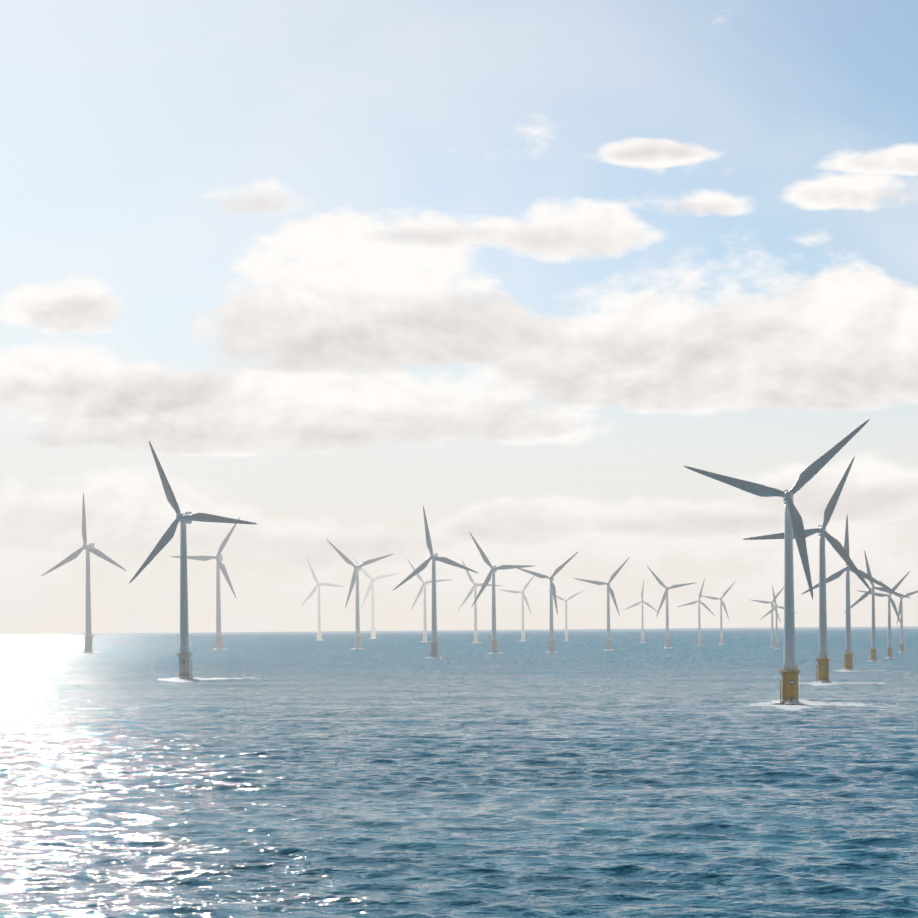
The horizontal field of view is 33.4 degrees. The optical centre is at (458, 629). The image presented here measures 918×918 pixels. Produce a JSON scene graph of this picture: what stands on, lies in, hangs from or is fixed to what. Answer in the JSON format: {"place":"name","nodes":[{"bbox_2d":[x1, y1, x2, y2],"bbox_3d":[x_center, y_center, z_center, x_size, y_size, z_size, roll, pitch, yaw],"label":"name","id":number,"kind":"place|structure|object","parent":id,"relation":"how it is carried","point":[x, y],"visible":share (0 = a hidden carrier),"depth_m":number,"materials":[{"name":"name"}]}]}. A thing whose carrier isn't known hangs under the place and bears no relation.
{"place":"outdoors","nodes":[
{"label":"outdoors","id":0,"kind":"place"},
{"bbox_2d":[0,626,917,917],"bbox_3d":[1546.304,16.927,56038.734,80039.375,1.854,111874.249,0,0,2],"label":"sea","id":1,"kind":"structure","parent":0,"point":[384,774],"depth_m":315.44,"materials":[{"name":"liquid"}]},
{"bbox_2d":[41,492,125,652],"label":"wind turbine","id":2,"kind":"object","parent":1,"relation":"in","point":[89,548],"visible":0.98,"depth_m":2328.67,"materials":[{"name":"white paint"}]},
{"bbox_2d":[129,441,256,678],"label":"wind turbine","id":3,"kind":"object","parent":1,"relation":"in","point":[185,518],"visible":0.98,"depth_m":991.52,"materials":[{"name":"white paint"}]},
{"bbox_2d":[170,517,239,649],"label":"wind turbine","id":4,"kind":"object","parent":1,"relation":"in","point":[218,557],"visible":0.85,"depth_m":2646.56,"materials":[{"name":"white paint"}]},
{"bbox_2d":[301,558,343,639],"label":"wind turbine","id":5,"kind":"object","parent":1,"relation":"in","point":[319,632],"visible":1,"depth_m":4995.66,"materials":[{"name":"white paint"}]},
{"bbox_2d":[326,539,392,648],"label":"wind turbine","id":6,"kind":"object","parent":1,"relation":"in","point":[357,636],"visible":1,"depth_m":2515.73,"materials":[{"name":"white paint"}]},
{"bbox_2d":[353,558,398,638],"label":"wind turbine","id":7,"kind":"object","parent":1,"relation":"in","point":[372,629],"visible":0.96,"depth_m":5826.88,"materials":[{"name":"white paint"}]},
{"bbox_2d":[407,559,452,641],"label":"wind turbine","id":8,"kind":"object","parent":1,"relation":"in","point":[424,584],"visible":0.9,"depth_m":3902.80,"materials":[{"name":"white paint"}]},
{"bbox_2d":[392,506,477,657],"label":"wind turbine","id":9,"kind":"object","parent":1,"relation":"in","point":[433,642],"visible":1,"depth_m":1656.27,"materials":[{"name":"white paint"}]},
{"bbox_2d":[458,559,501,642],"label":"wind turbine","id":10,"kind":"object","parent":1,"relation":"in","point":[475,585],"visible":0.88,"depth_m":3536.12,"materials":[{"name":"white paint"}]},
{"bbox_2d":[470,533,532,653],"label":"wind turbine","id":11,"kind":"object","parent":1,"relation":"in","point":[494,641],"visible":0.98,"depth_m":1935.55,"materials":[{"name":"white paint"}]},
{"bbox_2d":[497,572,536,640],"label":"wind turbine","id":12,"kind":"object","parent":1,"relation":"in","point":[526,601],"visible":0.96,"depth_m":3955.60,"materials":[{"name":"white paint"}]},
{"bbox_2d":[517,551,578,652],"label":"wind turbine","id":13,"kind":"object","parent":1,"relation":"in","point":[552,596],"visible":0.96,"depth_m":1988.40,"materials":[{"name":"white paint"}]},
{"bbox_2d":[548,590,583,640],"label":"wind turbine","id":14,"kind":"object","parent":1,"relation":"in","point":[566,633],"visible":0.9,"depth_m":3818.55,"materials":[{"name":"white paint"}]},
{"bbox_2d":[574,557,629,649],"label":"wind turbine","id":15,"kind":"object","parent":1,"relation":"in","point":[609,592],"visible":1,"depth_m":2123.12,"materials":[{"name":"white paint"}]},
{"bbox_2d":[624,580,657,642],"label":"wind turbine","id":16,"kind":"object","parent":1,"relation":"in","point":[649,605],"visible":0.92,"depth_m":3247.99,"materials":[{"name":"white paint"}]},
{"bbox_2d":[647,566,693,647],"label":"wind turbine","id":17,"kind":"object","parent":1,"relation":"in","point":[667,639],"visible":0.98,"depth_m":2307.46,"materials":[{"name":"white paint"}]},
{"bbox_2d":[677,579,715,644],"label":"wind turbine","id":18,"kind":"object","parent":1,"relation":"in","point":[699,638],"visible":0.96,"depth_m":2632.04,"materials":[{"name":"white paint"}]},
{"bbox_2d":[698,581,735,644],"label":"wind turbine","id":19,"kind":"object","parent":1,"relation":"in","point":[721,637],"visible":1,"depth_m":2743.38,"materials":[{"name":"white paint"}]},
{"bbox_2d":[752,587,783,646],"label":"wind turbine","id":20,"kind":"object","parent":1,"relation":"in","point":[772,633],"visible":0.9,"depth_m":2328.49,"materials":[{"name":"white paint"}]},
{"bbox_2d":[684,419,869,704],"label":"wind turbine","id":21,"kind":"object","parent":1,"relation":"in","point":[793,523],"visible":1,"depth_m":604.71,"materials":[{"name":"white paint"}]},
{"bbox_2d":[760,585,795,647],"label":"wind turbine","id":22,"kind":"object","parent":1,"relation":"in","point":[770,611],"visible":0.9,"depth_m":2190.80,"materials":[{"name":"white paint"}]},
{"bbox_2d":[743,457,871,682],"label":"wind turbine","id":23,"kind":"object","parent":1,"relation":"in","point":[823,660],"visible":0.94,"depth_m":823.46,"materials":[{"name":"white paint"}]},
{"bbox_2d":[802,515,895,669],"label":"wind turbine","id":24,"kind":"object","parent":1,"relation":"in","point":[848,662],"visible":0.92,"depth_m":1059.17,"materials":[{"name":"white paint"}]},
{"bbox_2d":[844,550,909,660],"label":"wind turbine","id":25,"kind":"object","parent":1,"relation":"in","point":[873,649],"visible":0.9,"depth_m":1337.99,"materials":[{"name":"white paint"}]},
{"bbox_2d":[857,571,909,657],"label":"wind turbine","id":26,"kind":"object","parent":1,"relation":"in","point":[889,647],"visible":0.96,"depth_m":1465.89,"materials":[{"name":"white paint"}]},
{"bbox_2d":[879,580,917,651],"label":"wind turbine","id":27,"kind":"object","parent":1,"relation":"in","point":[900,614],"visible":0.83,"depth_m":1773.83,"materials":[{"name":"white paint"}]},
{"bbox_2d":[0,0,917,633],"label":"sky","id":28,"kind":"structure","parent":0,"point":[507,271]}
]}

